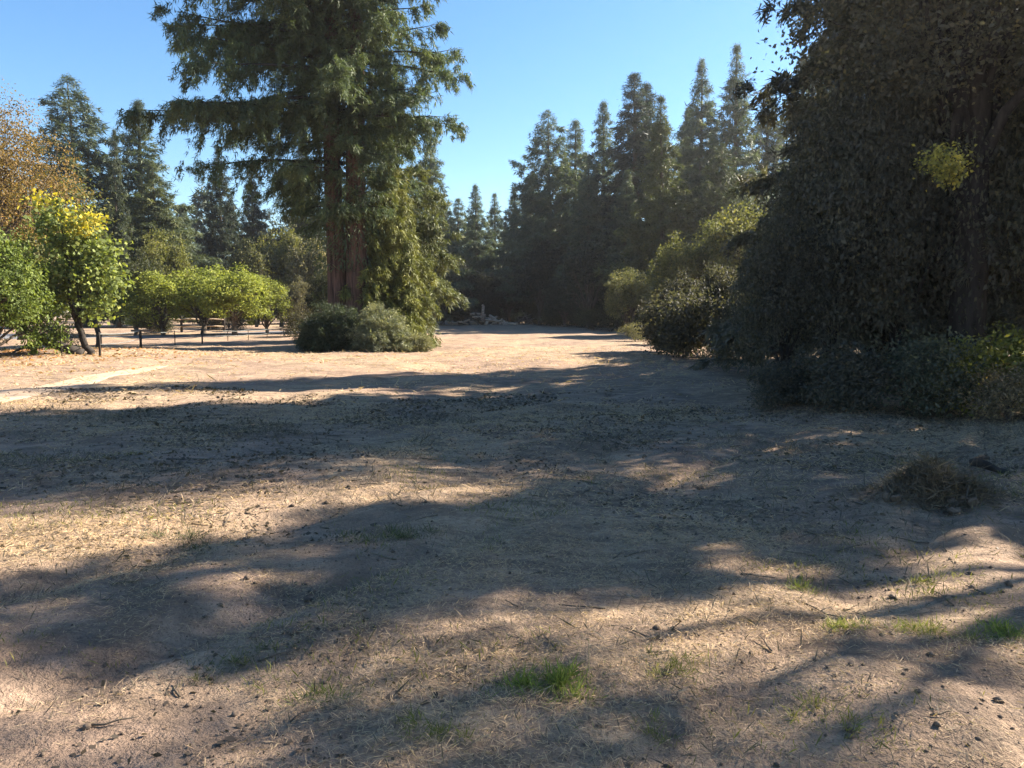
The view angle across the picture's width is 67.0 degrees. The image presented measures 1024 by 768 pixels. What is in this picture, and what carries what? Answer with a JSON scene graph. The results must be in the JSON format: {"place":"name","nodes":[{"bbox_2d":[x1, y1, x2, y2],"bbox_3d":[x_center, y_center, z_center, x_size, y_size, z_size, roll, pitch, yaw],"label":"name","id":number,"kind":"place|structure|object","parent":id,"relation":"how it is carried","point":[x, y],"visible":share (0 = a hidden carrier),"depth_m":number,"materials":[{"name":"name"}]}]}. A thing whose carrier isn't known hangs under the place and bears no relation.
{"place":"outdoors","nodes":[
{"label":"outdoors","id":0,"kind":"place"},
{"bbox_2d":[0,365,178,402],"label":"path","id":1,"kind":"structure","parent":0,"point":[19,393],"depth_m":16.84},
{"bbox_2d":[0,331,299,338],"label":"road","id":2,"kind":"structure","parent":0,"point":[196,335],"depth_m":53.06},
{"bbox_2d":[0,0,864,312],"label":"sky","id":3,"kind":"structure","parent":0,"point":[525,59],"materials":[{"name":"blue"}]},
{"bbox_2d":[0,314,1023,767],"bbox_3d":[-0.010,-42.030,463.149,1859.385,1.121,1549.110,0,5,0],"label":"ground","id":4,"kind":"structure","parent":0,"point":[170,730],"depth_m":4.91,"materials":[{"name":"soil"}]},
{"bbox_2d":[0,220,79,354],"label":"bright green bush","id":5,"kind":"object","parent":4,"relation":"on","point":[22,303],"visible":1,"depth_m":23.64,"materials":[{"name":"green plant"}]},
{"bbox_2d":[0,77,101,257],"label":"autumn tree","id":6,"kind":"object","parent":4,"relation":"on","point":[7,155],"visible":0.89,"depth_m":39.36,"materials":[{"name":"orange plant"}]},
{"bbox_2d":[0,165,129,339],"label":"olive tree","id":7,"kind":"object","parent":4,"relation":"on","point":[34,241],"visible":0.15,"depth_m":46.60,"materials":[{"name":"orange plant"}]},
{"bbox_2d":[3,73,141,326],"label":"broad tall conifer","id":8,"kind":"object","parent":4,"relation":"on","point":[97,162],"visible":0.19,"depth_m":74.85,"materials":[{"name":"green plant"}]},
{"bbox_2d":[17,186,142,354],"bbox_3d":[-14.388,-3.593,25.564,4.020,5.614,3.009,0,5,0],"label":"leaning tree","id":9,"kind":"object","parent":4,"relation":"on","point":[87,257],"visible":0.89,"depth_m":25.09,"materials":[{"name":"green plant"}]},
{"bbox_2d":[63,244,150,347],"bbox_3d":[-19.021,-4.104,35.835,3.584,5.263,3.672,0,5,0],"label":"slim tree","id":10,"kind":"object","parent":4,"relation":"on","point":[97,329],"visible":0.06,"depth_m":36.33,"materials":[{"name":"green plant"}]},
{"bbox_2d":[95,128,135,327],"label":"columnar conifer","id":11,"kind":"object","parent":4,"relation":"on","point":[117,200],"visible":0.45,"depth_m":68.67,"materials":[{"name":"green plant"}]},
{"bbox_2d":[109,246,169,335],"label":"grey olive tree","id":12,"kind":"object","parent":4,"relation":"on","point":[141,266],"visible":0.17,"depth_m":55.47,"materials":[{"name":"green plant"}]},
{"bbox_2d":[114,268,191,334],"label":"yellow green tree","id":13,"kind":"object","parent":4,"relation":"on","point":[147,288],"visible":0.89,"depth_m":53.61,"materials":[{"name":"green plant"}]},
{"bbox_2d":[84,99,222,326],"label":"conifer tree","id":14,"kind":"object","parent":4,"relation":"on","point":[138,168],"visible":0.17,"depth_m":77.62,"materials":[{"name":"green plant"}]},
{"bbox_2d":[110,159,200,326],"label":"conifer tree","id":15,"kind":"object","parent":4,"relation":"on","point":[166,219],"visible":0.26,"depth_m":73.95,"materials":[{"name":"green plant"}]},
{"bbox_2d":[138,310,178,333],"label":"shrub","id":16,"kind":"object","parent":4,"relation":"on","point":[153,328],"visible":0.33,"depth_m":57.78,"materials":[{"name":"green plant"}]},
{"bbox_2d":[0,326,320,380],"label":"fallen leaves","id":17,"kind":"object","parent":4,"relation":"on","point":[93,355],"depth_m":25.12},
{"bbox_2d":[136,226,195,322],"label":"olive tree","id":18,"kind":"object","parent":4,"relation":"on","point":[157,248],"visible":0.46,"depth_m":70.97,"materials":[{"name":"green plant"}]},
{"bbox_2d":[60,326,290,355],"bbox_3d":[-15.253,-2.426,39.646,1.965,1.259,30.074,0,5,-4],"label":"fence","id":19,"kind":"object","parent":4,"relation":"on","point":[140,331],"visible":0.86,"depth_m":31.54,"materials":[{"name":"brown wood"}]},
{"bbox_2d":[101,516,258,551],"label":"grass tuft","id":20,"kind":"object","parent":4,"relation":"on","point":[189,530],"visible":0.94,"depth_m":5.66,"materials":[{"name":"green plant"}]},
{"bbox_2d":[156,263,239,333],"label":"yellow green tree","id":21,"kind":"object","parent":4,"relation":"on","point":[215,271],"visible":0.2,"depth_m":55.38,"materials":[{"name":"green plant"}]},
{"bbox_2d":[137,631,283,688],"bbox_3d":[-1.377,1.300,3.713,0.711,0.127,0.913,5,7,44],"label":"grass tuft","id":22,"kind":"object","parent":4,"relation":"on","point":[196,677],"visible":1,"depth_m":3.67,"materials":[{"name":"green plant"}]},
{"bbox_2d":[185,147,246,323],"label":"conifer tree","id":23,"kind":"object","parent":4,"relation":"on","point":[219,207],"visible":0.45,"depth_m":89.60,"materials":[{"name":"green plant"}]},
{"bbox_2d":[194,311,246,329],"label":"shrub","id":24,"kind":"object","parent":4,"relation":"on","point":[229,324],"visible":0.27,"depth_m":65.24,"materials":[{"name":"green plant"}]},
{"bbox_2d":[176,262,280,334],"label":"yellow green tree","id":25,"kind":"object","parent":4,"relation":"on","point":[217,293],"visible":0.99,"depth_m":52.33,"materials":[{"name":"green plant"}]},
{"bbox_2d":[222,237,278,326],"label":"olive tree","id":26,"kind":"object","parent":4,"relation":"on","point":[249,256],"visible":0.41,"depth_m":74.61,"materials":[{"name":"green plant"}]},
{"bbox_2d":[228,172,277,323],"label":"conifer tree","id":27,"kind":"object","parent":4,"relation":"on","point":[254,210],"visible":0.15,"depth_m":93.96,"materials":[{"name":"green plant"}]},
{"bbox_2d":[237,275,293,332],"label":"yellow green tree","id":28,"kind":"object","parent":4,"relation":"on","point":[274,288],"visible":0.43,"depth_m":55.04,"materials":[{"name":"green plant"}]},
{"bbox_2d":[256,221,304,326],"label":"olive tree","id":29,"kind":"object","parent":4,"relation":"on","point":[281,271],"visible":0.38,"depth_m":77.28,"materials":[{"name":"green plant"}]},
{"bbox_2d":[113,0,475,327],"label":"redwood tree","id":30,"kind":"object","parent":4,"relation":"on","point":[336,108],"visible":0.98,"depth_m":33.73,"materials":[{"name":"green plant"}]},
{"bbox_2d":[267,147,326,321],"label":"conifer tree","id":31,"kind":"object","parent":4,"relation":"on","point":[287,220],"visible":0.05,"depth_m":95.38,"materials":[{"name":"green plant"}]},
{"bbox_2d":[277,308,316,336],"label":"shrub","id":32,"kind":"object","parent":4,"relation":"on","point":[295,319],"visible":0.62,"depth_m":51.16,"materials":[{"name":"green plant"}]},
{"bbox_2d":[278,274,318,316],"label":"grey tree","id":33,"kind":"object","parent":4,"relation":"on","point":[296,292],"visible":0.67,"depth_m":64.76,"materials":[{"name":"green plant"}]},
{"bbox_2d":[228,670,377,717],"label":"grass tuft","id":34,"kind":"object","parent":4,"relation":"on","point":[323,689],"visible":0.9,"depth_m":3.31,"materials":[{"name":"green plant"}]},
{"bbox_2d":[282,238,326,314],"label":"grey tree","id":35,"kind":"object","parent":4,"relation":"on","point":[300,264],"visible":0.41,"depth_m":68.66,"materials":[{"name":"green plant"}]},
{"bbox_2d":[302,267,327,313],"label":"dark tree","id":36,"kind":"object","parent":4,"relation":"on","point":[316,283],"visible":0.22,"depth_m":57.49,"materials":[{"name":"green plant"}]},
{"bbox_2d":[290,300,364,351],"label":"bush","id":37,"kind":"object","parent":4,"relation":"on","point":[324,330],"visible":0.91,"depth_m":32.53,"materials":[{"name":"green plant"}]},
{"bbox_2d":[342,299,413,352],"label":"pale sprouts","id":38,"kind":"object","parent":4,"relation":"on","point":[388,336],"visible":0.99,"depth_m":32.28,"materials":[{"name":"green plant"}]},
{"bbox_2d":[256,512,506,567],"bbox_3d":[-0.843,1.085,5.507,1.701,0.176,1.716,0,5,0],"label":"grass tuft","id":39,"kind":"object","parent":4,"relation":"on","point":[398,536],"visible":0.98,"depth_m":5.54,"materials":[{"name":"green plant"}]},
{"bbox_2d":[308,127,469,334],"bbox_3d":[-6.452,-8.454,42.506,8.658,13.117,8.702,0,5,0],"label":"broad conifer","id":40,"kind":"object","parent":4,"relation":"on","point":[428,230],"visible":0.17,"depth_m":41.58,"materials":[{"name":"green plant"}]},
{"bbox_2d":[337,162,441,348],"bbox_3d":[-5.784,-5.187,36.276,5.207,10.994,4.869,2,6,19],"label":"young redwood","id":41,"kind":"object","parent":4,"relation":"on","point":[396,270],"visible":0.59,"depth_m":35.70,"materials":[{"name":"green plant"}]},
{"bbox_2d":[399,332,434,352],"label":"sprouts","id":42,"kind":"object","parent":4,"relation":"on","point":[421,344],"visible":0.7,"depth_m":32.78,"materials":[{"name":"green plant"}]},
{"bbox_2d":[372,700,504,756],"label":"grass tuft","id":43,"kind":"object","parent":4,"relation":"on","point":[433,729],"visible":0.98,"depth_m":2.93,"materials":[{"name":"green plant"}]},
{"bbox_2d":[410,127,480,322],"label":"conifer tree","id":44,"kind":"object","parent":4,"relation":"on","point":[434,177],"visible":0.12,"depth_m":81.78,"materials":[{"name":"green plant"}]},
{"bbox_2d":[445,197,478,320],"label":"conifer tree","id":45,"kind":"object","parent":4,"relation":"on","point":[459,221],"visible":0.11,"depth_m":109.80,"materials":[{"name":"green plant"}]},
{"bbox_2d":[446,261,500,319],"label":"dark oak","id":46,"kind":"object","parent":4,"relation":"on","point":[480,286],"visible":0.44,"depth_m":95.72,"materials":[{"name":"green plant"}]},
{"bbox_2d":[450,184,501,318],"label":"conifer tree","id":47,"kind":"object","parent":4,"relation":"on","point":[476,246],"visible":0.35,"depth_m":105.82,"materials":[{"name":"green plant"}]},
{"bbox_2d":[448,304,517,324],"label":"log pile","id":48,"kind":"object","parent":4,"relation":"on","point":[490,319],"visible":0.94,"depth_m":86.49,"materials":[{"name":"brown wood"}]},
{"bbox_2d":[470,298,508,323],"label":"shrub","id":49,"kind":"object","parent":4,"relation":"on","point":[492,310],"visible":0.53,"depth_m":97.33,"materials":[{"name":"green plant"}]},
{"bbox_2d":[483,192,506,268],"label":"conifer tree","id":50,"kind":"object","parent":4,"relation":"on","point":[496,220],"visible":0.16,"depth_m":113.73,"materials":[{"name":"green plant"}]},
{"bbox_2d":[478,263,527,321],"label":"dark oak","id":51,"kind":"object","parent":4,"relation":"on","point":[509,306],"visible":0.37,"depth_m":97.14,"materials":[{"name":"green plant"}]},
{"bbox_2d":[12,180,994,321],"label":"distant forest","id":52,"kind":"object","parent":4,"relation":"on","point":[198,202],"visible":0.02,"depth_m":138.36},
{"bbox_2d":[491,187,529,321],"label":"conifer tree","id":53,"kind":"object","parent":4,"relation":"on","point":[510,214],"visible":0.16,"depth_m":103.54,"materials":[{"name":"green plant"}]},
{"bbox_2d":[0,344,1023,767],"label":"dry straw","id":54,"kind":"object","parent":4,"relation":"on","point":[482,564],"visible":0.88,"depth_m":4.92,"materials":[{"name":"plant"}]},
{"bbox_2d":[0,401,1023,767],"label":"dead weeds","id":55,"kind":"object","parent":4,"relation":"on","point":[502,509],"visible":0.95,"depth_m":6.10,"materials":[{"name":"plant"}]},
{"bbox_2d":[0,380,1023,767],"bbox_3d":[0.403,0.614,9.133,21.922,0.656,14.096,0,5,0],"label":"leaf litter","id":56,"kind":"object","parent":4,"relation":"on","point":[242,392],"visible":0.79,"depth_m":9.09,"materials":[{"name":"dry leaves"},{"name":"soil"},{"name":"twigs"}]},
{"bbox_2d":[0,452,1023,767],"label":"green stubble","id":57,"kind":"object","parent":4,"relation":"on","point":[492,548],"visible":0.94,"depth_m":4.85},
{"bbox_2d":[0,405,1023,725],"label":"twigs","id":58,"kind":"object","parent":4,"relation":"on","point":[490,483],"visible":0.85,"depth_m":7.19,"materials":[{"name":"wood"}]},
{"bbox_2d":[0,391,1023,767],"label":"soil crumbs","id":59,"kind":"object","parent":4,"relation":"on","point":[656,627],"visible":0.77,"depth_m":6.72,"materials":[{"name":"soil"}]},
{"bbox_2d":[496,186,546,321],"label":"conifer tree","id":60,"kind":"object","parent":4,"relation":"on","point":[530,215],"visible":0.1,"depth_m":101.74,"materials":[{"name":"green plant"}]},
{"bbox_2d":[392,643,673,746],"bbox_3d":[0.026,1.246,3.248,1.170,0.164,0.770,-3,6,-33],"label":"grass tuft","id":61,"kind":"object","parent":4,"relation":"on","point":[558,678],"visible":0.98,"depth_m":3.29,"materials":[{"name":"green plant"}]},
{"bbox_2d":[483,109,595,324],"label":"conifer tree","id":62,"kind":"object","parent":4,"relation":"on","point":[538,230],"visible":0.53,"depth_m":88.88,"materials":[{"name":"green plant"}]},
{"bbox_2d":[536,307,577,325],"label":"shrub","id":63,"kind":"object","parent":4,"relation":"on","point":[553,319],"visible":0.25,"depth_m":80.11,"materials":[{"name":"green plant"}]},
{"bbox_2d":[527,118,600,323],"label":"conifer tree","id":64,"kind":"object","parent":4,"relation":"on","point":[576,147],"visible":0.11,"depth_m":95.29,"materials":[{"name":"green plant"}]},
{"bbox_2d":[537,158,610,322],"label":"conifer tree","id":65,"kind":"object","parent":4,"relation":"on","point":[591,210],"visible":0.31,"depth_m":81.99,"materials":[{"name":"green plant"}]},
{"bbox_2d":[572,305,606,330],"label":"shrub","id":66,"kind":"object","parent":4,"relation":"on","point":[589,319],"visible":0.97,"depth_m":65.63,"materials":[{"name":"green plant"}]},
{"bbox_2d":[563,99,617,324],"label":"conifer tree","id":67,"kind":"object","parent":4,"relation":"on","point":[603,117],"visible":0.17,"depth_m":87.84,"materials":[{"name":"green plant"}]},
{"bbox_2d":[578,170,645,322],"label":"conifer tree","id":68,"kind":"object","parent":4,"relation":"on","point":[626,200],"visible":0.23,"depth_m":78.16,"materials":[{"name":"green plant"}]},
{"bbox_2d":[597,293,654,331],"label":"shrub","id":69,"kind":"object","parent":4,"relation":"on","point":[614,323],"visible":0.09,"depth_m":63.64,"materials":[{"name":"green plant"}]},
{"bbox_2d":[574,71,682,319],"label":"conifer tree","id":70,"kind":"object","parent":4,"relation":"on","point":[621,157],"visible":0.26,"depth_m":80.83,"materials":[{"name":"green plant"}]},
{"bbox_2d":[602,266,655,336],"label":"lit oak","id":71,"kind":"object","parent":4,"relation":"on","point":[624,293],"visible":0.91,"depth_m":49.27,"materials":[{"name":"green plant"}]},
{"bbox_2d":[601,81,681,261],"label":"conifer tree","id":72,"kind":"object","parent":4,"relation":"on","point":[651,98],"visible":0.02,"depth_m":83.18,"materials":[{"name":"green plant"}]},
{"bbox_2d":[593,93,715,319],"bbox_3d":[12.820,-14.308,65.595,11.329,19.815,12.043,1,5,33],"label":"conifer tree","id":73,"kind":"object","parent":4,"relation":"on","point":[654,212],"visible":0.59,"depth_m":64.19,"materials":[{"name":"green plant"}]},
{"bbox_2d":[642,230,707,302],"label":"lit oak","id":74,"kind":"object","parent":4,"relation":"on","point":[673,257],"visible":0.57,"depth_m":52.69,"materials":[{"name":"green plant"}]},
{"bbox_2d":[646,266,704,332],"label":"dark hump tree","id":75,"kind":"object","parent":4,"relation":"on","point":[676,284],"visible":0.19,"depth_m":32.30,"materials":[{"name":"green plant"}]},
{"bbox_2d":[590,631,765,695],"bbox_3d":[0.726,1.266,3.432,0.711,0.137,0.786,3,6,30],"label":"grass tuft","id":76,"kind":"object","parent":4,"relation":"on","point":[671,667],"visible":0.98,"depth_m":3.44,"materials":[{"name":"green plant"}]},
{"bbox_2d":[628,284,730,356],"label":"shrub","id":77,"kind":"object","parent":4,"relation":"on","point":[650,314],"visible":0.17,"depth_m":30.40,"materials":[{"name":"green plant"}]},
{"bbox_2d":[644,282,746,358],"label":"shrub","id":78,"kind":"object","parent":4,"relation":"on","point":[691,322],"visible":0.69,"depth_m":26.84,"materials":[{"name":"green plant"}]},
{"bbox_2d":[659,58,732,249],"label":"conifer tree","id":79,"kind":"object","parent":4,"relation":"on","point":[697,155],"visible":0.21,"depth_m":77.09,"materials":[{"name":"green plant"}]},
{"bbox_2d":[688,215,746,282],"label":"lit oak","id":80,"kind":"object","parent":4,"relation":"on","point":[705,243],"visible":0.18,"depth_m":52.75,"materials":[{"name":"green plant"}]},
{"bbox_2d":[682,142,757,245],"bbox_3d":[17.841,-12.355,65.156,11.407,15.765,10.598,-1,7,-7],"label":"conifer tree","id":81,"kind":"object","parent":4,"relation":"on","point":[716,199],"visible":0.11,"depth_m":63.70,"materials":[{"name":"green plant"}]},
{"bbox_2d":[692,260,750,331],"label":"dark hump tree","id":82,"kind":"object","parent":4,"relation":"on","point":[716,278],"visible":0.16,"depth_m":29.41,"materials":[{"name":"green plant"}]},
{"bbox_2d":[686,43,775,244],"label":"conifer tree","id":83,"kind":"object","parent":4,"relation":"on","point":[735,130],"visible":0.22,"depth_m":72.75,"materials":[{"name":"green plant"}]},
{"bbox_2d":[695,200,772,299],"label":"lit oak","id":84,"kind":"object","parent":4,"relation":"on","point":[743,217],"visible":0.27,"depth_m":50.80,"materials":[{"name":"green plant"}]},
{"bbox_2d":[737,83,789,217],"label":"conifer tree","id":85,"kind":"object","parent":4,"relation":"on","point":[766,160],"visible":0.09,"depth_m":75.38,"materials":[{"name":"green plant"}]},
{"bbox_2d":[740,354,822,412],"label":"dark shrub","id":86,"kind":"object","parent":4,"relation":"on","point":[773,375],"visible":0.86,"depth_m":12.93,"materials":[{"name":"green plant"}]},
{"bbox_2d":[720,199,855,388],"bbox_3d":[5.176,-1.522,14.495,2.427,3.814,2.127,0,5,0],"label":"dark bushy tree","id":87,"kind":"object","parent":4,"relation":"on","point":[789,276],"visible":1,"depth_m":14.14,"materials":[{"name":"green plant"}]},
{"bbox_2d":[749,0,884,359],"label":"dark conifer","id":88,"kind":"object","parent":4,"relation":"on","point":[808,54],"visible":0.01,"depth_m":24.66,"materials":[{"name":"green plant"}]},
{"bbox_2d":[730,77,939,362],"bbox_3d":[6.326,-2.737,15.262,3.288,6.319,3.751,-2,6,-19],"label":"dark bushy tree","id":89,"kind":"object","parent":4,"relation":"on","point":[818,198],"visible":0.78,"depth_m":14.44,"materials":[{"name":"green plant"}]},
{"bbox_2d":[706,673,971,761],"bbox_3d":[1.338,1.308,3.063,1.102,0.139,0.591,1,6,14],"label":"grass tuft","id":90,"kind":"object","parent":4,"relation":"on","point":[842,717],"visible":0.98,"depth_m":3.04,"materials":[{"name":"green plant"}]},
{"bbox_2d":[777,334,907,414],"bbox_3d":[5.315,-0.165,12.781,1.862,1.439,2.290,0,5,-1],"label":"dark shrub","id":91,"kind":"object","parent":4,"relation":"on","point":[852,374],"visible":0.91,"depth_m":12.25,"materials":[{"name":"green plant"}]},
{"bbox_2d":[804,613,895,636],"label":"grass tuft","id":92,"kind":"object","parent":4,"relation":"on","point":[841,623],"visible":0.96,"depth_m":3.89,"materials":[{"name":"green plant"}]},
{"bbox_2d":[688,0,1023,373],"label":"dark conifer","id":93,"kind":"object","parent":4,"relation":"on","point":[1009,312],"visible":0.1,"depth_m":17.59,"materials":[{"name":"green plant"}]},
{"bbox_2d":[750,0,1023,383],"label":"thick trunked tree","id":94,"kind":"object","parent":4,"relation":"on","point":[978,48],"visible":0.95,"depth_m":14.59,"materials":[{"name":"green plant"}]},
{"bbox_2d":[799,9,1023,387],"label":"dark bushy tree","id":95,"kind":"object","parent":4,"relation":"on","point":[928,125],"visible":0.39,"depth_m":14.80,"materials":[{"name":"green plant"}]},
{"bbox_2d":[838,312,1002,417],"bbox_3d":[6.618,-0.239,12.505,2.545,1.839,2.956,0,5,2],"label":"grey shrub","id":96,"kind":"object","parent":4,"relation":"on","point":[913,358],"visible":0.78,"depth_m":12.05,"materials":[{"name":"green plant"}]},
{"bbox_2d":[827,445,1023,518],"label":"brush mound","id":97,"kind":"object","parent":4,"relation":"on","point":[948,478],"visible":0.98,"depth_m":6.60,"materials":[{"name":"plant"}]},
{"bbox_2d":[849,609,1002,649],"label":"grass tuft","id":98,"kind":"object","parent":4,"relation":"on","point":[935,628],"visible":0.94,"depth_m":3.95,"materials":[{"name":"green plant"}]},
{"bbox_2d":[877,564,980,599],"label":"grass tuft","id":99,"kind":"object","parent":4,"relation":"on","point":[919,582],"visible":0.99,"depth_m":4.76,"materials":[{"name":"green plant"}]},
{"bbox_2d":[887,359,1017,420],"bbox_3d":[6.840,0.089,12.110,1.867,1.162,1.607,-1,5,-6],"label":"dark shrub","id":100,"kind":"object","parent":4,"relation":"on","point":[948,397],"visible":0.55,"depth_m":11.97,"materials":[{"name":"green plant"}]},
{"bbox_2d":[904,317,1023,417],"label":"yellow green shrub","id":101,"kind":"object","parent":4,"relation":"on","point":[1015,344],"visible":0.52,"depth_m":12.32,"materials":[{"name":"green plant"}]},
{"bbox_2d":[910,610,1023,650],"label":"grass tuft","id":102,"kind":"object","parent":4,"relation":"on","point":[997,629],"visible":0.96,"depth_m":3.92,"materials":[{"name":"green plant"}]},
{"bbox_2d":[944,20,1023,313],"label":"dark bushy tree","id":103,"kind":"object","parent":4,"relation":"on","point":[1017,183],"visible":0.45,"depth_m":14.95,"materials":[{"name":"green plant"}]},
{"bbox_2d":[948,360,1023,422],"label":"dry shrub","id":104,"kind":"object","parent":4,"relation":"on","point":[1015,388],"visible":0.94,"depth_m":11.44,"materials":[{"name":"green plant"}]},
{"bbox_2d":[969,455,1012,473],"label":"dark branch","id":105,"kind":"object","parent":4,"relation":"on","point":[980,461],"visible":0.84,"depth_m":8.12,"materials":[{"name":"brown plant"}]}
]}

